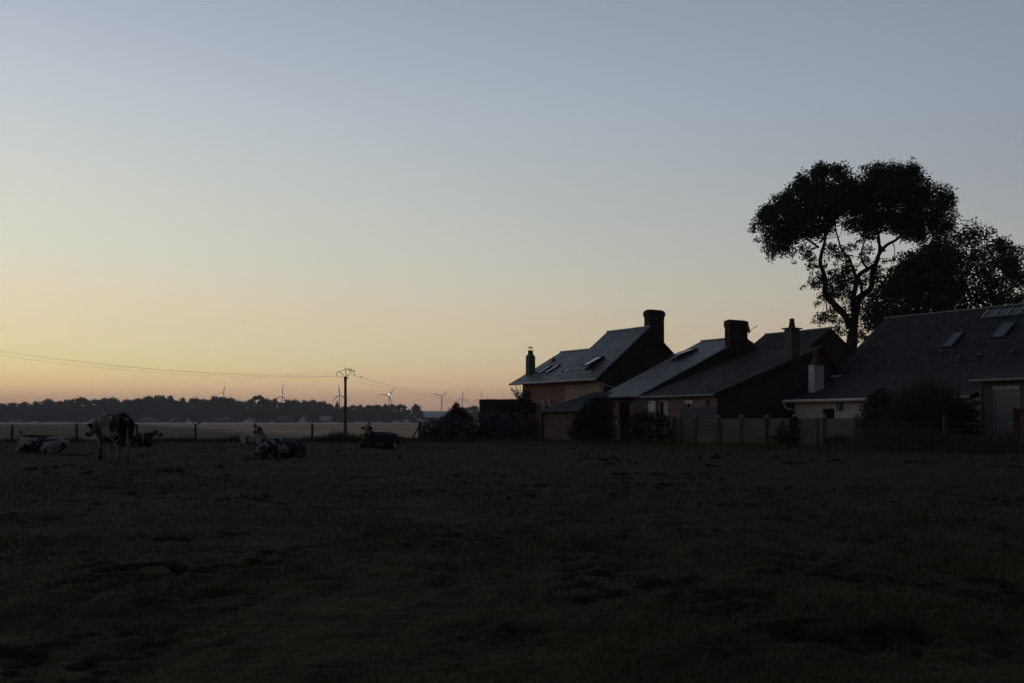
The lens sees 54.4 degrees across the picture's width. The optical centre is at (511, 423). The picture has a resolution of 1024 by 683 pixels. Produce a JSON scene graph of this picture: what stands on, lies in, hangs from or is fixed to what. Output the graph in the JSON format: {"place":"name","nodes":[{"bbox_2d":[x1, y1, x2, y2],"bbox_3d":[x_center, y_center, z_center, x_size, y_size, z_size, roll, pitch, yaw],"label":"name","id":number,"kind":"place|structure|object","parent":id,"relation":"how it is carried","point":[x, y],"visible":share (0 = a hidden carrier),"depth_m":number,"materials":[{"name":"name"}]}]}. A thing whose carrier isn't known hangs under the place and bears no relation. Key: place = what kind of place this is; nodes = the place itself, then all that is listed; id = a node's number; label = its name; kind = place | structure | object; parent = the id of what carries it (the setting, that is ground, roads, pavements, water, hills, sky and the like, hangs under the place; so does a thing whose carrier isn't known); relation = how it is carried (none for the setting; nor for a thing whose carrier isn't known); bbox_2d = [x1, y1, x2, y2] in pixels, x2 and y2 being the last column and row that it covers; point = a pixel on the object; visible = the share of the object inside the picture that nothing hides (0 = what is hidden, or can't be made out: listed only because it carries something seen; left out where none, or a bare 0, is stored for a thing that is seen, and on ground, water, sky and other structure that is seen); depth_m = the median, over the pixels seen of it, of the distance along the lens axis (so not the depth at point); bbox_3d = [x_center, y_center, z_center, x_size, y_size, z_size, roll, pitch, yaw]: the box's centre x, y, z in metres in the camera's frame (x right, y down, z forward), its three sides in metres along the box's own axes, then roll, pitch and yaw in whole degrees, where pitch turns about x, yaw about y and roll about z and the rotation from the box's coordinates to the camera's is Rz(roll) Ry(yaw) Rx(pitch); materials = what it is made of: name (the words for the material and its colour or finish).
{"place":"outdoors","nodes":[
{"label":"outdoors","id":0,"kind":"place"},
{"bbox_2d":[0,411,468,422],"bbox_3d":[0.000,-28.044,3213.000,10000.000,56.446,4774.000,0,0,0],"label":"hills","id":1,"kind":"structure","parent":0,"point":[428,413],"depth_m":1489.72,"materials":[{"name":"plant"}]},
{"bbox_2d":[0,416,10,422],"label":"broadleaf tree","id":2,"kind":"object","parent":1,"relation":"on","point":[5,419],"visible":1,"depth_m":840.01,"materials":[{"name":"green plant"}]},
{"bbox_2d":[0,405,13,422],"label":"broadleaf tree","id":3,"kind":"object","parent":1,"relation":"on","point":[5,410],"visible":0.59,"depth_m":866.79,"materials":[{"name":"green plant"}]},
{"bbox_2d":[6,406,30,419],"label":"broadleaf tree","id":4,"kind":"object","parent":1,"relation":"on","point":[18,415],"visible":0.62,"depth_m":865.04,"materials":[{"name":"green plant"}]},
{"bbox_2d":[10,418,26,422],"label":"house","id":5,"kind":"structure","parent":1,"relation":"on","point":[21,420],"depth_m":838.65,"materials":[{"name":"white"}]},
{"bbox_2d":[17,401,32,411],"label":"broadleaf tree","id":6,"kind":"object","parent":1,"relation":"on","point":[23,404],"visible":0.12,"depth_m":941.85,"materials":[{"name":"green plant"}]},
{"bbox_2d":[24,416,36,422],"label":"broadleaf tree","id":7,"kind":"object","parent":1,"relation":"on","point":[29,420],"visible":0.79,"depth_m":844.11,"materials":[{"name":"green plant"}]},
{"bbox_2d":[29,401,46,411],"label":"broadleaf tree","id":8,"kind":"object","parent":1,"relation":"on","point":[36,404],"visible":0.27,"depth_m":885.88,"materials":[{"name":"green plant"}]},
{"bbox_2d":[31,405,47,417],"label":"broadleaf tree","id":9,"kind":"object","parent":1,"relation":"on","point":[40,408],"visible":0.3,"depth_m":873.77,"materials":[{"name":"green plant"}]},
{"bbox_2d":[34,417,48,422],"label":"broadleaf tree","id":10,"kind":"object","parent":1,"relation":"on","point":[41,419],"visible":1,"depth_m":836.18,"materials":[{"name":"green plant"}]},
{"bbox_2d":[41,398,55,407],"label":"broadleaf tree","id":11,"kind":"object","parent":1,"relation":"on","point":[48,403],"visible":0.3,"depth_m":940.58,"materials":[{"name":"green plant"}]},
{"bbox_2d":[44,416,62,421],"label":"broadleaf tree","id":12,"kind":"object","parent":1,"relation":"on","point":[55,418],"visible":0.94,"depth_m":840.03,"materials":[{"name":"green plant"}]},
{"bbox_2d":[51,400,67,409],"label":"broadleaf tree","id":13,"kind":"object","parent":1,"relation":"on","point":[59,403],"visible":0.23,"depth_m":893.40,"materials":[{"name":"green plant"}]},
{"bbox_2d":[45,421,81,422],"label":"barn","id":14,"kind":"structure","parent":1,"relation":"on","point":[62,422],"depth_m":832.58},
{"bbox_2d":[60,396,97,422],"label":"broadleaf tree","id":15,"kind":"object","parent":1,"relation":"on","point":[79,401],"visible":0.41,"depth_m":891.56,"materials":[{"name":"green plant"}]},
{"bbox_2d":[67,414,90,421],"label":"broadleaf tree","id":16,"kind":"object","parent":1,"relation":"on","point":[80,418],"visible":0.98,"depth_m":836.22,"materials":[{"name":"green plant"}]},
{"bbox_2d":[92,397,119,411],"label":"broadleaf tree","id":17,"kind":"object","parent":1,"relation":"on","point":[106,402],"visible":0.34,"depth_m":910.92,"materials":[{"name":"green plant"}]},
{"bbox_2d":[113,399,136,413],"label":"broadleaf tree","id":18,"kind":"object","parent":1,"relation":"on","point":[127,403],"visible":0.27,"depth_m":898.99,"materials":[{"name":"green plant"}]},
{"bbox_2d":[132,395,162,413],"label":"broadleaf tree","id":19,"kind":"object","parent":1,"relation":"on","point":[145,402],"visible":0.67,"depth_m":877.90,"materials":[{"name":"green plant"}]},
{"bbox_2d":[139,416,158,422],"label":"house","id":20,"kind":"structure","parent":1,"relation":"on","point":[149,420],"depth_m":837.34,"materials":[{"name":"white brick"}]},
{"bbox_2d":[147,407,172,422],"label":"broadleaf tree","id":21,"kind":"object","parent":1,"relation":"on","point":[160,415],"visible":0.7,"depth_m":865.79,"materials":[{"name":"green plant"}]},
{"bbox_2d":[152,395,176,422],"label":"broadleaf tree","id":22,"kind":"object","parent":1,"relation":"on","point":[161,398],"visible":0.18,"depth_m":926.49,"materials":[{"name":"green plant"}]},
{"bbox_2d":[159,395,182,422],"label":"broadleaf tree","id":23,"kind":"object","parent":1,"relation":"on","point":[171,401],"visible":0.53,"depth_m":887.65,"materials":[{"name":"green plant"}]},
{"bbox_2d":[178,397,193,422],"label":"broadleaf tree","id":24,"kind":"object","parent":1,"relation":"on","point":[183,403],"visible":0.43,"depth_m":937.82,"materials":[{"name":"green plant"}]},
{"bbox_2d":[182,398,204,422],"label":"broadleaf tree","id":25,"kind":"object","parent":1,"relation":"on","point":[196,405],"visible":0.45,"depth_m":940.37,"materials":[{"name":"green plant"}]},
{"bbox_2d":[199,395,227,416],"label":"broadleaf tree","id":26,"kind":"object","parent":1,"relation":"on","point":[213,402],"visible":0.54,"depth_m":883.14,"materials":[{"name":"green plant"}]},
{"bbox_2d":[219,396,231,411],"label":"broadleaf tree","id":27,"kind":"object","parent":1,"relation":"on","point":[224,399],"visible":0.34,"depth_m":909.84,"materials":[{"name":"green plant"}]},
{"bbox_2d":[221,415,232,422],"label":"house","id":28,"kind":"structure","parent":1,"relation":"on","point":[226,419],"depth_m":838.00,"materials":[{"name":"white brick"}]},
{"bbox_2d":[222,397,236,414],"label":"broadleaf tree","id":29,"kind":"object","parent":1,"relation":"on","point":[232,403],"visible":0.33,"depth_m":912.35,"materials":[{"name":"green plant"}]},
{"bbox_2d":[228,400,249,422],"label":"broadleaf tree","id":30,"kind":"object","parent":1,"relation":"on","point":[240,404],"visible":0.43,"depth_m":896.26,"materials":[{"name":"green plant"}]},
{"bbox_2d":[246,395,269,418],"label":"broadleaf tree","id":31,"kind":"object","parent":1,"relation":"on","point":[263,410],"visible":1,"depth_m":839.08,"materials":[{"name":"green plant"}]},
{"bbox_2d":[266,398,279,422],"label":"broadleaf tree","id":32,"kind":"object","parent":1,"relation":"on","point":[271,407],"visible":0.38,"depth_m":928.79,"materials":[{"name":"green plant"}]},
{"bbox_2d":[269,411,280,422],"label":"broadleaf tree","id":33,"kind":"object","parent":1,"relation":"on","point":[275,415],"visible":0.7,"depth_m":870.15,"materials":[{"name":"green plant"}]},
{"bbox_2d":[276,399,294,411],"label":"broadleaf tree","id":34,"kind":"object","parent":1,"relation":"on","point":[284,406],"visible":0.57,"depth_m":901.53,"materials":[{"name":"green plant"}]},
{"bbox_2d":[277,415,294,422],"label":"house","id":35,"kind":"structure","parent":1,"relation":"on","point":[284,419],"depth_m":838.83,"materials":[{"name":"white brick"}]},
{"bbox_2d":[293,399,310,412],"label":"broadleaf tree","id":36,"kind":"object","parent":1,"relation":"on","point":[297,405],"visible":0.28,"depth_m":901.19,"materials":[{"name":"green plant"}]},
{"bbox_2d":[295,410,318,422],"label":"broadleaf tree","id":37,"kind":"object","parent":1,"relation":"on","point":[306,413],"visible":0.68,"depth_m":858.24,"materials":[{"name":"green plant"}]},
{"bbox_2d":[302,399,322,422],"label":"broadleaf tree","id":38,"kind":"object","parent":1,"relation":"on","point":[313,405],"visible":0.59,"depth_m":889.51,"materials":[{"name":"green plant"}]},
{"bbox_2d":[308,411,322,422],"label":"broadleaf tree","id":39,"kind":"object","parent":1,"relation":"on","point":[319,413],"visible":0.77,"depth_m":858.09,"materials":[{"name":"green plant"}]},
{"bbox_2d":[322,407,335,416],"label":"broadleaf tree","id":40,"kind":"object","parent":1,"relation":"on","point":[327,412],"visible":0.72,"depth_m":868.34,"materials":[{"name":"green plant"}]},
{"bbox_2d":[320,403,339,417],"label":"broadleaf tree","id":41,"kind":"object","parent":1,"relation":"on","point":[330,406],"visible":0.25,"depth_m":886.79,"materials":[{"name":"green plant"}]},
{"bbox_2d":[347,405,361,422],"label":"broadleaf tree","id":42,"kind":"object","parent":1,"relation":"on","point":[350,407],"visible":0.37,"depth_m":900.74,"materials":[{"name":"green plant"}]},
{"bbox_2d":[349,409,362,420],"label":"broadleaf tree","id":43,"kind":"object","parent":1,"relation":"on","point":[355,416],"visible":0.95,"depth_m":873.16,"materials":[{"name":"green plant"}]},
{"bbox_2d":[361,404,376,421],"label":"broadleaf tree","id":44,"kind":"object","parent":1,"relation":"on","point":[367,408],"visible":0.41,"depth_m":907.09,"materials":[{"name":"green plant"}]},
{"bbox_2d":[364,410,378,422],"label":"broadleaf tree","id":45,"kind":"object","parent":1,"relation":"on","point":[372,414],"visible":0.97,"depth_m":857.90,"materials":[{"name":"green plant"}]},
{"bbox_2d":[369,404,381,417],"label":"broadleaf tree","id":46,"kind":"object","parent":1,"relation":"on","point":[376,406],"visible":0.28,"depth_m":902.38,"materials":[{"name":"green plant"}]},
{"bbox_2d":[375,416,392,422],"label":"broadleaf tree","id":47,"kind":"object","parent":1,"relation":"on","point":[383,420],"visible":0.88,"depth_m":845.65,"materials":[{"name":"green plant"}]},
{"bbox_2d":[376,404,393,422],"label":"broadleaf tree","id":48,"kind":"object","parent":1,"relation":"on","point":[384,409],"visible":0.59,"depth_m":885.74,"materials":[{"name":"green plant"}]},
{"bbox_2d":[464,405,478,422],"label":"broadleaf tree","id":49,"kind":"object","parent":1,"relation":"on","point":[473,410],"visible":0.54,"depth_m":884.11,"materials":[{"name":"green plant"}]},
{"bbox_2d":[244,418,254,422],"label":"house","id":50,"kind":"structure","parent":0,"point":[250,420],"depth_m":832.00,"materials":[{"name":"white"}]},
{"bbox_2d":[0,423,508,441],"bbox_3d":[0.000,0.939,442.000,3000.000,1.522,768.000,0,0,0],"label":"field","id":51,"kind":"structure","parent":0,"point":[278,430],"depth_m":230.45,"materials":[{"name":"plant"}]},
{"bbox_2d":[7,423,417,440],"bbox_3d":[-18.726,0.693,58.436,26.384,1.436,0.453,0,0,-9],"label":"wire fence","id":52,"kind":"object","parent":51,"relation":"on","point":[12,434],"visible":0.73,"depth_m":58.34,"materials":[{"name":"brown wood"}]},
{"bbox_2d":[336,369,354,432],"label":"power pole","id":53,"kind":"object","parent":51,"relation":"on","point":[345,402],"visible":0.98,"depth_m":127.85,"materials":[{"name":"brown wood"}]},
{"bbox_2d":[5,352,342,374],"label":"power cable","id":54,"kind":"object","parent":53,"relation":"attached to","point":[172,370],"visible":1,"depth_m":117.68,"materials":[{"name":"grey metal"}]},
{"bbox_2d":[299,428,437,442],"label":"fence weeds","id":55,"kind":"object","parent":51,"relation":"on","point":[339,437],"visible":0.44,"depth_m":57.33,"materials":[{"name":"green plant"}]},
{"bbox_2d":[394,403,407,422],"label":"broadleaf tree","id":56,"kind":"object","parent":51,"relation":"on","point":[401,415],"visible":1,"depth_m":798.47,"materials":[{"name":"green plant"}]},
{"bbox_2d":[406,404,425,420],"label":"broadleaf tree","id":57,"kind":"object","parent":51,"relation":"on","point":[418,413],"visible":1,"depth_m":797.00,"materials":[{"name":"green plant"}]},
{"bbox_2d":[412,422,425,438],"bbox_3d":[-5.532,0.656,60.562,1.258,1.497,0.313,0,0,0],"label":"corner post","id":58,"kind":"object","parent":51,"relation":"on","point":[420,424],"visible":0.25,"depth_m":60.51,"materials":[{"name":"brown wood"}]},
{"bbox_2d":[418,418,450,441],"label":"flowering shrub","id":59,"kind":"object","parent":51,"relation":"on","point":[433,430],"visible":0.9,"depth_m":58.69,"materials":[{"name":"green plant"}]},
{"bbox_2d":[438,414,469,440],"bbox_3d":[-3.484,0.390,59.980,2.212,1.840,1.430,0,0,0],"label":"flowering shrub","id":60,"kind":"object","parent":51,"relation":"on","point":[454,425],"visible":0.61,"depth_m":59.68,"materials":[{"name":"green plant"}]},
{"bbox_2d":[439,401,474,436],"bbox_3d":[-3.513,-0.149,62.968,2.368,2.512,1.658,0,0,0],"label":"conifer shrub","id":61,"kind":"object","parent":51,"relation":"on","point":[454,410],"visible":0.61,"depth_m":62.78,"materials":[{"name":"green plant"}]},
{"bbox_2d":[459,420,484,440],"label":"flowering shrub","id":62,"kind":"object","parent":51,"relation":"on","point":[472,433],"visible":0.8,"depth_m":58.28,"materials":[{"name":"green plant"}]},
{"bbox_2d":[474,410,508,439],"bbox_3d":[-1.133,0.327,59.024,2.276,2.227,1.637,0,0,0],"label":"flowering shrub","id":63,"kind":"object","parent":51,"relation":"on","point":[494,426],"visible":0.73,"depth_m":58.63,"materials":[{"name":"green plant"}]},
{"bbox_2d":[507,385,535,439],"bbox_3d":[0.551,-0.653,61.009,1.824,3.529,1.547,0,0,0],"label":"tree","id":64,"kind":"object","parent":51,"relation":"on","point":[525,403],"visible":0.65,"depth_m":60.85,"materials":[{"name":"green plant"}]},
{"bbox_2d":[746,156,964,350],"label":"ash tree","id":65,"kind":"object","parent":51,"relation":"on","point":[823,203],"visible":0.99,"depth_m":73.75,"materials":[{"name":"green plant"}]},
{"bbox_2d":[860,236,965,332],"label":"broadleaf tree","id":66,"kind":"object","parent":51,"relation":"on","point":[921,281],"visible":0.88,"depth_m":80.28,"materials":[{"name":"green plant"}]},
{"bbox_2d":[941,217,1023,309],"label":"broadleaf tree","id":67,"kind":"object","parent":51,"relation":"on","point":[1007,263],"visible":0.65,"depth_m":86.55,"materials":[{"name":"green plant"}]},
{"bbox_2d":[299,416,307,422],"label":"house","id":68,"kind":"structure","parent":0,"point":[303,419],"depth_m":832.00,"materials":[{"name":"white"}]},
{"bbox_2d":[320,416,332,422],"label":"barn","id":69,"kind":"structure","parent":0,"point":[325,418],"depth_m":839.31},
{"bbox_2d":[423,415,444,422],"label":"warehouse","id":70,"kind":"structure","parent":0,"point":[432,416],"depth_m":902.96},
{"bbox_2d":[0,442,1023,682],"bbox_3d":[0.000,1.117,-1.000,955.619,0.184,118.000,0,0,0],"label":"pasture ground","id":71,"kind":"structure","parent":0,"point":[415,591],"depth_m":7.18,"materials":[{"name":"plant"}]},
{"bbox_2d":[13,430,69,452],"bbox_3d":[-17.530,0.710,36.998,2.075,0.883,0.971,0,0,-3],"label":"cow","id":72,"kind":"object","parent":71,"relation":"on","point":[38,443],"visible":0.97,"depth_m":36.72},
{"bbox_2d":[85,412,135,460],"bbox_3d":[-11.829,0.389,29.395,0.775,1.437,2.305,0,0,-44],"label":"cow","id":73,"kind":"object","parent":71,"relation":"on","point":[111,428],"visible":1,"depth_m":28.84},
{"bbox_2d":[120,429,162,446],"bbox_3d":[-17.304,0.707,46.045,2.189,0.869,0.931,0,0,-20],"label":"cow","id":74,"kind":"object","parent":71,"relation":"on","point":[142,439],"visible":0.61,"depth_m":45.92},
{"bbox_2d":[0,433,426,442],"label":"fence weeds","id":75,"kind":"object","parent":71,"relation":"on","point":[194,440],"visible":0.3,"depth_m":57.23,"materials":[{"name":"green plant"}]},
{"bbox_2d":[240,426,267,443],"bbox_3d":[-13.604,0.648,52.424,1.924,0.995,0.988,0,0,45],"label":"cow","id":76,"kind":"object","parent":71,"relation":"on","point":[257,435],"visible":0.91,"depth_m":51.98},
{"bbox_2d":[254,437,305,457],"bbox_3d":[-7.461,0.798,32.370,0.931,0.712,1.993,0,0,27],"label":"cow","id":77,"kind":"object","parent":71,"relation":"on","point":[277,447],"visible":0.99,"depth_m":31.99},
{"bbox_2d":[359,424,401,448],"bbox_3d":[-5.570,0.584,42.430,2.000,1.054,1.012,0,0,-41],"label":"cow","id":78,"kind":"object","parent":71,"relation":"on","point":[373,439],"visible":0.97,"depth_m":42.04},
{"bbox_2d":[478,398,519,435],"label":"clipped hedge","id":79,"kind":"object","parent":71,"relation":"on","point":[500,406],"visible":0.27,"depth_m":69.41,"materials":[{"name":"green plant"}]},
{"bbox_2d":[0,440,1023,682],"bbox_3d":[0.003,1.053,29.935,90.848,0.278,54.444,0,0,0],"label":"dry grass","id":80,"kind":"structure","parent":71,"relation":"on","point":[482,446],"depth_m":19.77,"materials":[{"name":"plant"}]},
{"bbox_2d":[0,442,1023,662],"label":"weed tussocks","id":81,"kind":"object","parent":71,"relation":"on","point":[543,485],"visible":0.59,"depth_m":15.61,"materials":[{"name":"green plant"}]},
{"bbox_2d":[497,410,531,440],"bbox_3d":[0.269,0.336,57.959,2.406,2.194,1.549,0,0,0],"label":"flowering shrub","id":82,"kind":"object","parent":71,"relation":"on","point":[515,424],"visible":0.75,"depth_m":57.71,"materials":[{"name":"green plant"}]},
{"bbox_2d":[520,414,539,439],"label":"flowering shrub","id":83,"kind":"object","parent":71,"relation":"on","point":[534,433],"visible":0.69,"depth_m":56.74,"materials":[{"name":"green plant"}]},
{"bbox_2d":[538,391,612,441],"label":"garden shed","id":84,"kind":"structure","parent":71,"relation":"on","point":[555,421],"depth_m":54.22,"materials":[{"name":"brick"}]},
{"bbox_2d":[566,396,616,443],"bbox_3d":[4.014,-0.054,50.492,2.672,2.753,1.562,0,0,0],"label":"climbing shrub","id":85,"kind":"object","parent":71,"relation":"on","point":[591,422],"visible":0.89,"depth_m":50.26,"materials":[{"name":"green plant"}]},
{"bbox_2d":[623,409,676,442],"bbox_3d":[6.609,0.303,47.960,2.628,1.993,1.359,0,0,0],"label":"rose bush","id":86,"kind":"object","parent":71,"relation":"on","point":[638,427],"visible":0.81,"depth_m":47.83,"materials":[{"name":"green plant"}]},
{"bbox_2d":[680,407,716,430],"bbox_3d":[9.123,0.165,48.723,1.865,1.871,0.086,0,0,32],"label":"sheet screen","id":87,"kind":"object","parent":71,"relation":"on","point":[699,412],"visible":0.36,"depth_m":48.65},
{"bbox_2d":[608,318,853,441],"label":"brick house","id":88,"kind":"structure","parent":71,"relation":"on","point":[735,373],"depth_m":55.07,"materials":[{"name":"stone"}]},
{"bbox_2d":[621,402,629,441],"bbox_3d":[6.536,-0.045,56.767,0.080,2.290,0.960,0,0,-33],"label":"door","id":89,"kind":"structure","parent":88,"relation":"in","point":[625,406],"depth_m":56.98,"materials":[{"name":"black"}]},
{"bbox_2d":[658,400,667,440],"bbox_3d":[8.283,-0.115,54.089,0.084,2.230,0.890,0,0,-33],"label":"door","id":90,"kind":"structure","parent":88,"relation":"in","point":[662,405],"depth_m":54.18,"materials":[{"name":"white glass"}]},
{"bbox_2d":[770,421,792,445],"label":"weed clump","id":91,"kind":"object","parent":71,"relation":"on","point":[781,433],"visible":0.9,"depth_m":44.95,"materials":[{"name":"green plant"}]},
{"bbox_2d":[672,414,892,447],"bbox_3d":[13.325,0.453,44.988,13.234,1.695,0.220,0,0,34],"label":"concrete fence","id":92,"kind":"object","parent":71,"relation":"on","point":[742,429],"visible":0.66,"depth_m":46.22,"materials":[{"name":"concrete"}]},
{"bbox_2d":[785,415,800,446],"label":"ivy bush","id":93,"kind":"object","parent":71,"relation":"on","point":[793,431],"visible":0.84,"depth_m":45.12,"materials":[{"name":"green plant"}]},
{"bbox_2d":[823,434,850,446],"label":"bramble","id":94,"kind":"object","parent":71,"relation":"on","point":[834,438],"visible":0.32,"depth_m":43.92,"materials":[{"name":"green plant"}]},
{"bbox_2d":[857,388,899,438],"bbox_3d":[16.203,-0.084,43.486,2.273,3.018,1.650,0,0,0],"label":"broadleaf bush","id":95,"kind":"object","parent":71,"relation":"on","point":[869,406],"visible":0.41,"depth_m":43.30,"materials":[{"name":"green plant"}]},
{"bbox_2d":[782,303,1023,441],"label":"white house","id":96,"kind":"structure","parent":71,"relation":"on","point":[986,365],"depth_m":50.65,"materials":[{"name":"stone"}]},
{"bbox_2d":[824,409,833,417],"bbox_3d":[16.048,-0.315,50.127,0.080,0.830,0.740,0,0,-33],"label":"window","id":97,"kind":"structure","parent":96,"relation":"in","point":[829,412],"depth_m":50.22,"materials":[{"name":"black glass"}]},
{"bbox_2d":[803,415,1022,454],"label":"tall dry grass","id":98,"kind":"structure","parent":71,"relation":"on","point":[1009,441],"depth_m":36.20,"materials":[{"name":"plant"}]},
{"bbox_2d":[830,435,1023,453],"bbox_3d":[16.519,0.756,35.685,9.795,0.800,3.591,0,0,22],"label":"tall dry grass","id":99,"kind":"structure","parent":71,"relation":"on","point":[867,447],"depth_m":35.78,"materials":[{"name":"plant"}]},
{"bbox_2d":[957,400,985,440],"bbox_3d":[18.725,0.065,40.996,1.520,2.100,1.204,0,0,0],"label":"broadleaf bush","id":100,"kind":"object","parent":71,"relation":"on","point":[973,432],"visible":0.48,"depth_m":40.83,"materials":[{"name":"green plant"}]},
{"bbox_2d":[1012,408,1023,434],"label":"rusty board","id":101,"kind":"object","parent":71,"relation":"on","point":[1016,418],"visible":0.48,"depth_m":38.36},
{"bbox_2d":[0,0,1023,410],"label":"sky","id":102,"kind":"structure","parent":0,"point":[421,196],"materials":[{"name":"blue"}]},
{"bbox_2d":[509,309,673,428],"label":"brick house","id":103,"kind":"structure","parent":0,"point":[607,361],"depth_m":64.85,"materials":[{"name":"stone"}]},
{"bbox_2d":[861,349,995,437],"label":"pampas grass","id":104,"kind":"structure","parent":0,"point":[932,404],"depth_m":40.63,"materials":[{"name":"green plant"}]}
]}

